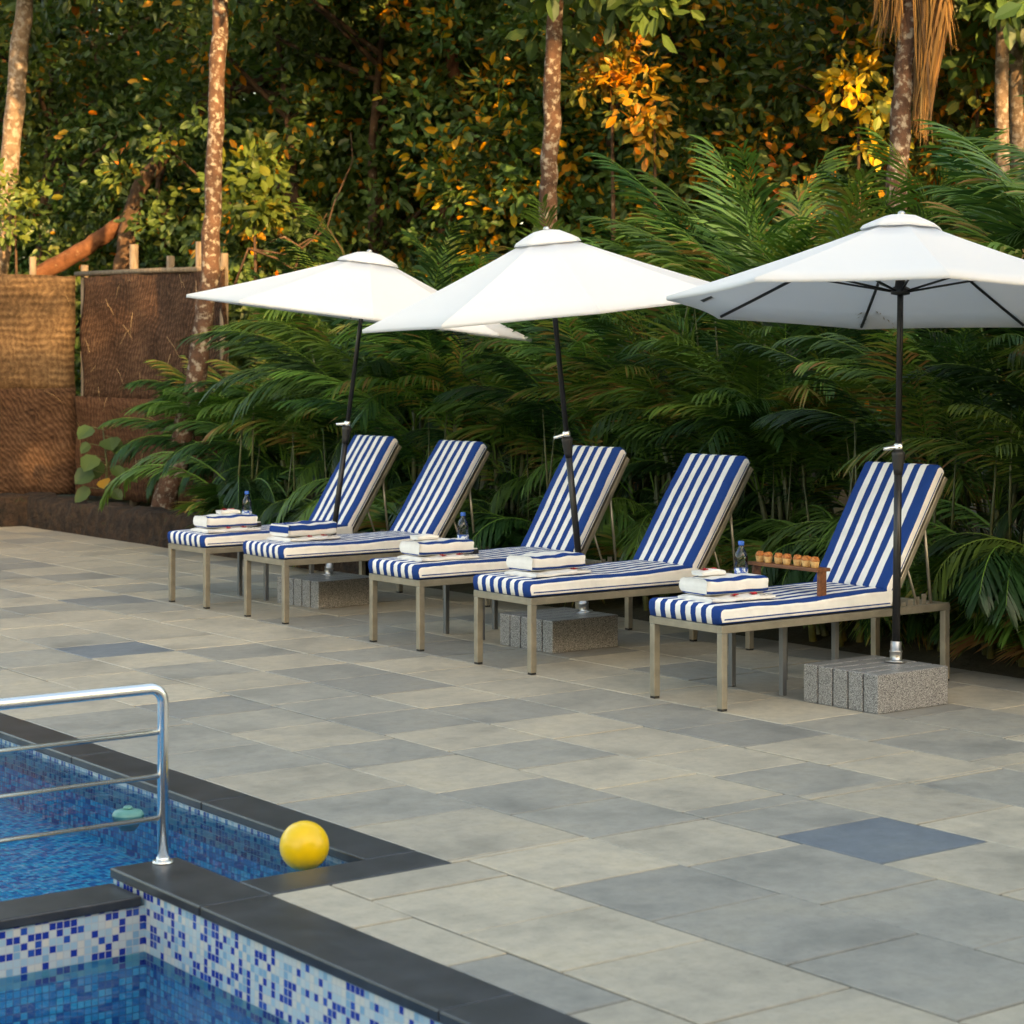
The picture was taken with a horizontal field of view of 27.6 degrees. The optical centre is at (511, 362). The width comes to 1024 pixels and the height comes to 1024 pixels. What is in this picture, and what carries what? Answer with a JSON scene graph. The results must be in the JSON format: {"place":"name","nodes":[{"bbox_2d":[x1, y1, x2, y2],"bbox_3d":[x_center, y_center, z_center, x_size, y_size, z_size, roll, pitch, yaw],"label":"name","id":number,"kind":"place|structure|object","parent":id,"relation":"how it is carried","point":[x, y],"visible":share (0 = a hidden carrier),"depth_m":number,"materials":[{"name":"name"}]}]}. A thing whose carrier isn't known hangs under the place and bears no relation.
{"place":"outdoors","nodes":[
{"label":"outdoors","id":0,"kind":"place"},
{"bbox_2d":[0,526,1023,1023],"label":"paving","id":1,"kind":"structure","parent":0,"point":[878,878],"depth_m":8.70,"materials":[{"name":"stone"}]},
{"bbox_2d":[0,492,367,573],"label":"wall","id":2,"kind":"structure","parent":1,"relation":"on","point":[124,522],"depth_m":20.90,"materials":[{"name":"stone"}]},
{"bbox_2d":[0,738,440,1023],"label":"pool basin","id":3,"kind":"object","parent":1,"relation":"in","point":[151,959],"visible":0.56,"depth_m":6.95,"materials":[{"name":"tile"}]},
{"bbox_2d":[0,713,588,1023],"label":"pool coping","id":4,"kind":"object","parent":3,"relation":"on","point":[256,910],"visible":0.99,"depth_m":6.87,"materials":[{"name":"black stone"}]},
{"bbox_2d":[0,683,173,864],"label":"pool handrail","id":5,"kind":"object","parent":4,"relation":"on","point":[161,776],"visible":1,"depth_m":7.17,"materials":[{"name":"silver metal"}]},
{"bbox_2d":[279,820,328,870],"bbox_3d":[-0.738,1.720,7.420,0.177,0.175,0.175,-19,-23,6],"label":"ball","id":6,"kind":"object","parent":4,"relation":"on","point":[304,844],"visible":0.98,"depth_m":7.36,"materials":[{"name":"yellow plastic"}]},
{"bbox_2d":[167,435,402,608],"bbox_3d":[-1.673,1.156,15.520,1.715,1.188,0.555,0,0,-37],"label":"sun lounger","id":7,"kind":"object","parent":1,"relation":"on","point":[367,463],"visible":0.6,"depth_m":15.66,"materials":[{"name":"fabric"}]},
{"bbox_2d":[191,526,260,532],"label":"white towel","id":8,"kind":"object","parent":7,"relation":"on","point":[223,529],"visible":0.85,"depth_m":15.04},
{"bbox_2d":[193,513,257,527],"bbox_3d":[-2.085,1.150,15.182,0.405,0.095,0.256,0,0,-33],"label":"striped towel","id":9,"kind":"object","parent":8,"relation":"on","point":[223,520],"visible":1,"depth_m":15.09,"materials":[{"name":"fabric"}]},
{"bbox_2d":[277,571,368,608],"bbox_3d":[-1.341,1.653,15.140,0.524,0.195,0.514,0,0,-41],"label":"granite base","id":10,"kind":"object","parent":1,"relation":"on","point":[320,591],"visible":0.82,"depth_m":14.94,"materials":[{"name":"stone"}]},
{"bbox_2d":[186,249,531,575],"bbox_3d":[-1.102,0.369,15.221,2.331,2.385,2.350,0,0,14],"label":"parasol","id":11,"kind":"object","parent":10,"relation":"on","point":[369,285],"visible":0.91,"depth_m":14.71,"materials":[{"name":"white"}]},
{"bbox_2d":[243,440,490,623],"bbox_3d":[-1.003,1.159,14.631,1.720,1.182,0.555,0,0,-36],"label":"sun lounger","id":12,"kind":"object","parent":1,"relation":"on","point":[448,474],"visible":0.77,"depth_m":14.71,"materials":[{"name":"multicoloured fabric"}]},
{"bbox_2d":[267,534,340,541],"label":"white towel","id":13,"kind":"object","parent":12,"relation":"on","point":[300,538],"visible":0.84,"depth_m":14.30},
{"bbox_2d":[269,520,336,536],"bbox_3d":[-1.446,1.150,14.446,0.406,0.094,0.256,0,0,-40],"label":"striped towel","id":14,"kind":"object","parent":13,"relation":"on","point":[306,528],"visible":1,"depth_m":14.35,"materials":[{"name":"fabric"}]},
{"bbox_2d":[368,445,632,651],"bbox_3d":[-0.058,1.152,13.337,1.715,1.196,0.555,0,0,-37],"label":"sun lounger","id":15,"kind":"object","parent":1,"relation":"on","point":[598,471],"visible":0.8,"depth_m":13.48,"materials":[{"name":"blue fabric"}]},
{"bbox_2d":[397,553,478,561],"bbox_3d":[-0.460,1.208,12.989,0.422,0.031,0.306,0,0,-36],"label":"white towel","id":16,"kind":"object","parent":15,"relation":"on","point":[437,557],"visible":0.87,"depth_m":12.89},
{"bbox_2d":[399,538,473,555],"bbox_3d":[-0.469,1.150,13.039,0.405,0.095,0.256,0,0,-34],"label":"striped towel","id":17,"kind":"object","parent":16,"relation":"on","point":[439,546],"visible":1,"depth_m":12.95,"materials":[{"name":"fabric"}]},
{"bbox_2d":[500,607,617,652],"bbox_3d":[0.289,1.653,12.888,0.524,0.195,0.514,0,0,-38],"label":"granite base","id":18,"kind":"object","parent":1,"relation":"on","point":[562,629],"visible":0.91,"depth_m":12.73,"materials":[{"name":"stone"}]},
{"bbox_2d":[362,226,709,612],"bbox_3d":[0.329,0.359,12.923,2.267,2.406,2.267,-8,3,-37],"label":"parasol","id":19,"kind":"object","parent":18,"relation":"on","point":[546,272],"visible":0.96,"depth_m":12.34,"materials":[{"name":"white"}]},
{"bbox_2d":[473,453,753,674],"bbox_3d":[0.620,1.159,12.381,1.720,1.181,0.555,0,0,-37],"label":"sun lounger","id":20,"kind":"object","parent":1,"relation":"on","point":[692,517],"visible":0.89,"depth_m":12.47,"materials":[{"name":"blue fabric"}]},
{"bbox_2d":[504,568,590,577],"bbox_3d":[0.208,1.208,12.049,0.422,0.031,0.306,0,0,-41],"label":"white towel","id":21,"kind":"object","parent":20,"relation":"on","point":[551,573],"visible":0.78,"depth_m":11.95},
{"bbox_2d":[506,551,584,570],"bbox_3d":[0.199,1.150,12.099,0.405,0.095,0.256,0,0,-39],"label":"striped towel","id":22,"kind":"object","parent":21,"relation":"on","point":[544,560],"visible":1,"depth_m":12.01,"materials":[{"name":"fabric"}]},
{"bbox_2d":[728,622,838,695],"bbox_3d":[1.461,1.495,11.230,0.420,0.510,0.420,0,0,-37],"label":"side table","id":23,"kind":"object","parent":1,"relation":"on","point":[783,655],"visible":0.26,"depth_m":11.18,"materials":[{"name":"grey metal"}]},
{"bbox_2d":[649,461,949,711],"bbox_3d":[1.555,1.156,11.159,1.715,1.189,0.555,0,0,-37],"label":"sun lounger","id":24,"kind":"object","parent":1,"relation":"on","point":[857,560],"visible":0.88,"depth_m":11.28,"materials":[{"name":"blue fabric"}]},
{"bbox_2d":[678,592,775,602],"bbox_3d":[1.112,1.208,10.793,0.422,0.031,0.306,0,0,-34],"label":"white towel","id":25,"kind":"object","parent":24,"relation":"on","point":[724,598],"visible":0.77,"depth_m":10.69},
{"bbox_2d":[679,573,767,595],"bbox_3d":[1.103,1.150,10.842,0.405,0.095,0.256,0,0,-32],"label":"striped towel","id":26,"kind":"object","parent":25,"relation":"on","point":[728,583],"visible":0.95,"depth_m":10.75,"materials":[{"name":"fabric"}]},
{"bbox_2d":[748,561,829,596],"bbox_3d":[1.474,1.153,11.121,0.100,0.148,0.524,0,0,-37],"label":"snack stand","id":27,"kind":"object","parent":24,"relation":"on","point":[821,578],"visible":0.86,"depth_m":10.96,"materials":[{"name":"brown wood"}]},
{"bbox_2d":[804,655,947,713],"bbox_3d":[1.869,1.653,10.723,0.524,0.195,0.514,0,0,-37],"label":"granite base","id":28,"kind":"object","parent":1,"relation":"on","point":[874,684],"visible":0.97,"depth_m":10.56,"materials":[{"name":"stone"}]},
{"bbox_2d":[666,211,1023,662],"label":"parasol","id":29,"kind":"object","parent":28,"relation":"on","point":[900,270],"visible":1,"depth_m":10.93,"materials":[{"name":"white"}]},
{"bbox_2d":[57,369,1023,678],"bbox_3d":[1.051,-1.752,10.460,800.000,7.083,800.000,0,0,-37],"label":"ground","id":30,"kind":"structure","parent":0,"point":[973,659],"depth_m":13.12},
{"bbox_2d":[0,157,62,273],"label":"yellow shrub","id":31,"kind":"object","parent":30,"relation":"on","point":[27,230],"visible":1,"depth_m":23.52,"materials":[{"name":"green plant"}]},
{"bbox_2d":[0,257,76,494],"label":"woven fence","id":32,"kind":"object","parent":30,"relation":"on","point":[38,428],"visible":0.95,"depth_m":23.30,"materials":[{"name":"wicker"}]},
{"bbox_2d":[0,0,120,274],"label":"slender tree","id":33,"kind":"object","parent":30,"relation":"on","point":[24,21],"visible":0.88,"depth_m":24.41,"materials":[{"name":"brown plant"}]},
{"bbox_2d":[36,213,122,274],"bbox_3d":[-5.185,-1.402,25.188,1.296,0.911,0.234,0,0,1],"label":"fallen trunk","id":34,"kind":"object","parent":30,"relation":"on","point":[90,244],"visible":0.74,"depth_m":25.11,"materials":[{"name":"wood"}]},
{"bbox_2d":[0,0,178,391],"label":"forest tree","id":35,"kind":"object","parent":30,"relation":"on","point":[3,88],"visible":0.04,"depth_m":31.29,"materials":[{"name":"green plant"}]},
{"bbox_2d":[74,425,137,502],"bbox_3d":[-4.150,1.124,21.338,0.631,0.974,0.341,0,0,-18],"label":"young plant","id":36,"kind":"object","parent":30,"relation":"on","point":[91,468],"visible":0.84,"depth_m":21.31,"materials":[{"name":"green plant"}]},
{"bbox_2d":[0,0,267,395],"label":"forest tree","id":37,"kind":"object","parent":30,"relation":"on","point":[40,90],"visible":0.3,"depth_m":27.04,"materials":[{"name":"green plant"}]},
{"bbox_2d":[0,0,289,390],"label":"forest tree","id":38,"kind":"object","parent":30,"relation":"on","point":[56,20],"visible":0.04,"depth_m":29.47,"materials":[{"name":"green plant"}]},
{"bbox_2d":[74,241,228,511],"bbox_3d":[-3.906,0.235,22.191,0.375,3.031,3.582,0,0,-37],"label":"woven fence","id":39,"kind":"object","parent":30,"relation":"on","point":[133,317],"visible":0.61,"depth_m":22.53,"materials":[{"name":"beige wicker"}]},
{"bbox_2d":[28,39,293,395],"bbox_3d":[-4.068,-1.079,25.932,3.024,6.146,5.269,0,0,-34],"label":"forest tree","id":40,"kind":"object","parent":30,"relation":"on","point":[183,260],"visible":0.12,"depth_m":26.01,"materials":[{"name":"green plant"}]},
{"bbox_2d":[97,351,313,502],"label":"areca palm","id":41,"kind":"object","parent":30,"relation":"on","point":[154,424],"visible":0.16,"depth_m":20.65,"materials":[{"name":"green plant"}]},
{"bbox_2d":[98,392,327,529],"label":"areca palm","id":42,"kind":"object","parent":30,"relation":"on","point":[230,494],"visible":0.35,"depth_m":18.81,"materials":[{"name":"green plant"}]},
{"bbox_2d":[151,0,328,509],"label":"tall tree","id":43,"kind":"object","parent":30,"relation":"on","point":[165,492],"visible":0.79,"depth_m":20.53,"materials":[{"name":"brown plant"}]},
{"bbox_2d":[119,348,362,496],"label":"areca palm","id":44,"kind":"object","parent":30,"relation":"on","point":[225,465],"visible":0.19,"depth_m":20.21,"materials":[{"name":"green plant"}]},
{"bbox_2d":[91,0,395,386],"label":"forest tree","id":45,"kind":"object","parent":30,"relation":"on","point":[234,83],"visible":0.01,"depth_m":29.75,"materials":[{"name":"green plant"}]},
{"bbox_2d":[112,0,379,269],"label":"crooked tree","id":46,"kind":"object","parent":30,"relation":"on","point":[126,239],"visible":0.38,"depth_m":24.90,"materials":[{"name":"brown plant"}]},
{"bbox_2d":[200,129,304,466],"bbox_3d":[-2.704,-0.658,21.859,1.146,3.579,0.732,0,0,12],"label":"yellow shrub","id":47,"kind":"object","parent":30,"relation":"on","point":[270,214],"visible":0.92,"depth_m":21.79,"materials":[{"name":"green plant"}]},
{"bbox_2d":[41,0,499,487],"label":"forest tree","id":48,"kind":"object","parent":30,"relation":"on","point":[297,233],"visible":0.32,"depth_m":24.05,"materials":[{"name":"green plant"}]},
{"bbox_2d":[236,426,321,524],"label":"areca palm","id":49,"kind":"object","parent":30,"relation":"on","point":[262,503],"visible":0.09,"depth_m":18.19,"materials":[{"name":"green plant"}]},
{"bbox_2d":[158,355,408,502],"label":"areca palm","id":50,"kind":"object","parent":30,"relation":"on","point":[236,393],"visible":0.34,"depth_m":19.34,"materials":[{"name":"green plant"}]},
{"bbox_2d":[233,133,352,284],"bbox_3d":[-2.322,-1.509,21.812,1.328,1.800,0.104,0,0,-4],"label":"bare bush","id":51,"kind":"object","parent":30,"relation":"on","point":[264,254],"visible":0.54,"depth_m":21.82,"materials":[{"name":"brown plant"}]},
{"bbox_2d":[119,0,531,455],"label":"forest tree","id":52,"kind":"object","parent":30,"relation":"on","point":[243,110],"visible":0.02,"depth_m":26.64,"materials":[{"name":"green plant"}]},
{"bbox_2d":[207,268,446,495],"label":"areca palm","id":53,"kind":"object","parent":30,"relation":"on","point":[261,310],"visible":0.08,"depth_m":20.20,"materials":[{"name":"green plant"}]},
{"bbox_2d":[266,239,397,494],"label":"areca palm","id":54,"kind":"object","parent":30,"relation":"on","point":[304,328],"visible":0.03,"depth_m":20.70,"materials":[{"name":"green plant"}]},
{"bbox_2d":[257,433,413,567],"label":"areca palm","id":55,"kind":"object","parent":30,"relation":"on","point":[271,508],"visible":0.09,"depth_m":17.76,"materials":[{"name":"green plant"}]},
{"bbox_2d":[201,333,476,511],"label":"areca palm","id":56,"kind":"object","parent":30,"relation":"on","point":[329,435],"visible":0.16,"depth_m":18.94,"materials":[{"name":"green plant"}]},
{"bbox_2d":[125,0,562,458],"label":"forest tree","id":57,"kind":"object","parent":30,"relation":"on","point":[354,197],"visible":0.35,"depth_m":24.17,"materials":[{"name":"green plant"}]},
{"bbox_2d":[225,0,566,272],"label":"forest tree","id":58,"kind":"object","parent":30,"relation":"on","point":[388,42],"visible":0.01,"depth_m":25.87,"materials":[{"name":"green plant"}]},
{"bbox_2d":[275,414,522,538],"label":"areca palm","id":59,"kind":"object","parent":30,"relation":"on","point":[377,512],"visible":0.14,"depth_m":16.71,"materials":[{"name":"green plant"}]},
{"bbox_2d":[174,201,661,511],"bbox_3d":[-0.884,0.197,18.394,4.071,3.165,3.836,0,0,33],"label":"areca palm","id":60,"kind":"object","parent":30,"relation":"on","point":[270,327],"visible":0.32,"depth_m":17.71,"materials":[{"name":"green plant"}]},
{"bbox_2d":[401,0,517,283],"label":"leaning tree","id":61,"kind":"object","parent":30,"relation":"on","point":[453,66],"visible":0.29,"depth_m":23.53,"materials":[{"name":"plant"}]},
{"bbox_2d":[268,245,660,526],"bbox_3d":[-0.392,0.352,17.557,3.334,2.542,2.818,0,0,-8],"label":"areca palm","id":62,"kind":"object","parent":30,"relation":"on","point":[432,383],"visible":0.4,"depth_m":17.05,"materials":[{"name":"green plant"}]},
{"bbox_2d":[378,245,552,494],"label":"areca palm","id":63,"kind":"object","parent":30,"relation":"on","point":[474,486],"visible":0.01,"depth_m":18.88,"materials":[{"name":"green plant"}]},
{"bbox_2d":[369,320,649,526],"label":"areca palm","id":64,"kind":"object","parent":30,"relation":"on","point":[496,464],"visible":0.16,"depth_m":17.17,"materials":[{"name":"green plant"}]},
{"bbox_2d":[349,0,708,495],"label":"forest tree","id":65,"kind":"object","parent":30,"relation":"on","point":[508,230],"visible":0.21,"depth_m":23.00,"materials":[{"name":"green plant"}]},
{"bbox_2d":[399,194,676,511],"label":"areca palm","id":66,"kind":"object","parent":30,"relation":"on","point":[537,224],"visible":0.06,"depth_m":17.85,"materials":[{"name":"green plant"}]},
{"bbox_2d":[444,409,647,605],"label":"areca palm","id":67,"kind":"object","parent":30,"relation":"on","point":[499,532],"visible":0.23,"depth_m":14.95,"materials":[{"name":"green plant"}]},
{"bbox_2d":[416,336,711,535],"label":"areca palm","id":68,"kind":"object","parent":30,"relation":"on","point":[505,493],"visible":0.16,"depth_m":16.43,"materials":[{"name":"green plant"}]},
{"bbox_2d":[372,0,791,486],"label":"forest tree","id":69,"kind":"object","parent":30,"relation":"on","point":[520,174],"visible":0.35,"depth_m":21.93,"materials":[{"name":"green plant"}]},
{"bbox_2d":[496,0,705,326],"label":"tree","id":70,"kind":"object","parent":30,"relation":"on","point":[589,14],"visible":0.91,"depth_m":18.24,"materials":[{"name":"green plant"}]},
{"bbox_2d":[560,19,651,240],"bbox_3d":[0.899,-1.200,19.771,1.050,4.075,0.850,0,0,29],"label":"yellow shrub","id":71,"kind":"object","parent":30,"relation":"on","point":[589,70],"visible":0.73,"depth_m":19.74,"materials":[{"name":"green plant"}]},
{"bbox_2d":[423,237,859,517],"bbox_3d":[1.080,0.380,15.787,3.310,2.731,3.512,0,0,21],"label":"areca palm","id":72,"kind":"object","parent":30,"relation":"on","point":[524,349],"visible":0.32,"depth_m":15.36,"materials":[{"name":"green plant"}]},
{"bbox_2d":[595,49,688,224],"bbox_3d":[1.191,-0.887,19.462,0.918,4.090,0.864,0,0,-37],"label":"yellow shrub","id":73,"kind":"object","parent":30,"relation":"on","point":[648,118],"visible":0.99,"depth_m":19.36,"materials":[{"name":"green plant"}]},
{"bbox_2d":[508,0,808,244],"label":"forest tree","id":74,"kind":"object","parent":30,"relation":"on","point":[656,41],"visible":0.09,"depth_m":22.26,"materials":[{"name":"green plant"}]},
{"bbox_2d":[585,426,816,610],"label":"areca palm","id":75,"kind":"object","parent":30,"relation":"on","point":[604,530],"visible":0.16,"depth_m":14.42,"materials":[{"name":"green plant"}]},
{"bbox_2d":[495,268,911,547],"bbox_3d":[1.464,0.402,14.881,2.699,2.434,3.193,0,0,-20],"label":"areca palm","id":76,"kind":"object","parent":30,"relation":"on","point":[638,376],"visible":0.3,"depth_m":14.58,"materials":[{"name":"green plant"}]},
{"bbox_2d":[490,180,930,517],"bbox_3d":[1.715,0.154,17.218,3.875,3.198,4.113,0,0,7],"label":"areca palm","id":77,"kind":"object","parent":30,"relation":"on","point":[622,490],"visible":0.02,"depth_m":16.83,"materials":[{"name":"green plant"}]},
{"bbox_2d":[619,454,827,572],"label":"areca palm","id":78,"kind":"object","parent":30,"relation":"on","point":[720,550],"visible":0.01,"depth_m":13.75,"materials":[{"name":"green plant"}]},
{"bbox_2d":[586,312,932,548],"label":"areca palm","id":79,"kind":"object","parent":30,"relation":"on","point":[741,416],"visible":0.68,"depth_m":13.97,"materials":[{"name":"green plant"}]},
{"bbox_2d":[579,146,966,541],"bbox_3d":[2.241,-0.097,16.407,3.433,3.418,3.182,0,0,44],"label":"areca palm","id":80,"kind":"object","parent":30,"relation":"on","point":[616,247],"visible":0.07,"depth_m":16.58,"materials":[{"name":"green plant"}]},
{"bbox_2d":[582,134,989,522],"bbox_3d":[2.390,-0.093,15.927,3.423,3.408,3.172,0,0,-41],"label":"areca palm","id":81,"kind":"object","parent":30,"relation":"on","point":[724,257],"visible":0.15,"depth_m":15.36,"materials":[{"name":"green plant"}]},
{"bbox_2d":[577,126,1023,534],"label":"areca palm","id":82,"kind":"object","parent":30,"relation":"on","point":[845,213],"visible":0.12,"depth_m":14.61,"materials":[{"name":"green plant"}]},
{"bbox_2d":[649,0,1023,257],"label":"forest tree","id":83,"kind":"object","parent":30,"relation":"on","point":[736,136],"visible":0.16,"depth_m":20.52,"materials":[{"name":"green plant"}]},
{"bbox_2d":[718,415,959,641],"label":"areca palm","id":84,"kind":"object","parent":30,"relation":"on","point":[752,547],"visible":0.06,"depth_m":13.20,"materials":[{"name":"green plant"}]},
{"bbox_2d":[677,0,1009,211],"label":"forest tree","id":85,"kind":"object","parent":30,"relation":"on","point":[793,94],"visible":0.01,"depth_m":23.14,"materials":[{"name":"green plant"}]},
{"bbox_2d":[727,419,975,649],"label":"areca palm","id":86,"kind":"object","parent":30,"relation":"on","point":[776,576],"visible":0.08,"depth_m":12.54,"materials":[{"name":"green plant"}]},
{"bbox_2d":[805,16,913,403],"bbox_3d":[2.968,-0.911,18.175,1.066,4.276,1.159,0,0,-37],"label":"yellow shrub","id":87,"kind":"object","parent":30,"relation":"on","point":[834,76],"visible":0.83,"depth_m":18.10,"materials":[{"name":"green plant"}]},
{"bbox_2d":[695,124,1023,546],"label":"areca palm","id":88,"kind":"object","parent":30,"relation":"on","point":[1002,370],"visible":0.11,"depth_m":14.31,"materials":[{"name":"green plant"}]},
{"bbox_2d":[748,437,988,651],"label":"areca palm","id":89,"kind":"object","parent":30,"relation":"on","point":[914,622],"visible":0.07,"depth_m":12.55,"materials":[{"name":"green plant"}]},
{"bbox_2d":[730,312,1023,556],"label":"areca palm","id":90,"kind":"object","parent":30,"relation":"on","point":[916,405],"visible":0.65,"depth_m":12.82,"materials":[{"name":"green plant"}]},
{"bbox_2d":[731,376,1023,541],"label":"areca palm","id":91,"kind":"object","parent":30,"relation":"on","point":[948,486],"visible":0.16,"depth_m":13.83,"materials":[{"name":"green plant"}]},
{"bbox_2d":[733,0,1023,434],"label":"forest tree","id":92,"kind":"object","parent":30,"relation":"on","point":[953,106],"visible":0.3,"depth_m":19.23,"materials":[{"name":"green plant"}]},
{"bbox_2d":[869,0,960,209],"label":"skirted palm","id":93,"kind":"object","parent":30,"relation":"on","point":[923,27],"visible":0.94,"depth_m":16.12,"materials":[{"name":"brown plant"}]},
{"bbox_2d":[815,409,1023,658],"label":"areca palm","id":94,"kind":"object","parent":30,"relation":"on","point":[987,650],"visible":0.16,"depth_m":12.02,"materials":[{"name":"green plant"}]},
{"bbox_2d":[834,343,1023,559],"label":"areca palm","id":95,"kind":"object","parent":30,"relation":"on","point":[1015,448],"visible":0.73,"depth_m":12.26,"materials":[{"name":"green plant"}]},
{"bbox_2d":[878,0,1023,221],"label":"pale tree","id":96,"kind":"object","parent":30,"relation":"on","point":[1003,39],"visible":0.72,"depth_m":17.16,"materials":[{"name":"green plant"}]},
{"bbox_2d":[892,0,1023,179],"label":"pale tree","id":97,"kind":"object","parent":30,"relation":"on","point":[1015,89],"visible":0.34,"depth_m":17.46,"materials":[{"name":"green plant"}]},
{"bbox_2d":[904,499,1023,666],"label":"areca palm","id":98,"kind":"object","parent":30,"relation":"on","point":[990,601],"visible":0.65,"depth_m":11.33,"materials":[{"name":"green plant"}]},
{"bbox_2d":[912,532,1023,661],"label":"areca palm","id":99,"kind":"object","parent":30,"relation":"on","point":[979,544],"visible":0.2,"depth_m":11.69,"materials":[{"name":"green plant"}]},
{"bbox_2d":[914,95,1023,542],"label":"areca palm","id":100,"kind":"object","parent":30,"relation":"on","point":[996,214],"visible":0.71,"depth_m":13.05,"materials":[{"name":"green plant"}]},
{"bbox_2d":[945,0,1009,405],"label":"yellow shrub","id":101,"kind":"object","parent":30,"relation":"on","point":[976,92],"visible":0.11,"depth_m":18.60,"materials":[{"name":"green plant"}]},
{"bbox_2d":[943,137,1023,217],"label":"areca palm","id":102,"kind":"object","parent":30,"relation":"on","point":[1016,191],"visible":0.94,"depth_m":13.22,"materials":[{"name":"green plant"}]},
{"bbox_2d":[974,558,1023,666],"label":"areca palm","id":103,"kind":"object","parent":30,"relation":"on","point":[1019,649],"visible":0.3,"depth_m":11.55,"materials":[{"name":"green plant"}]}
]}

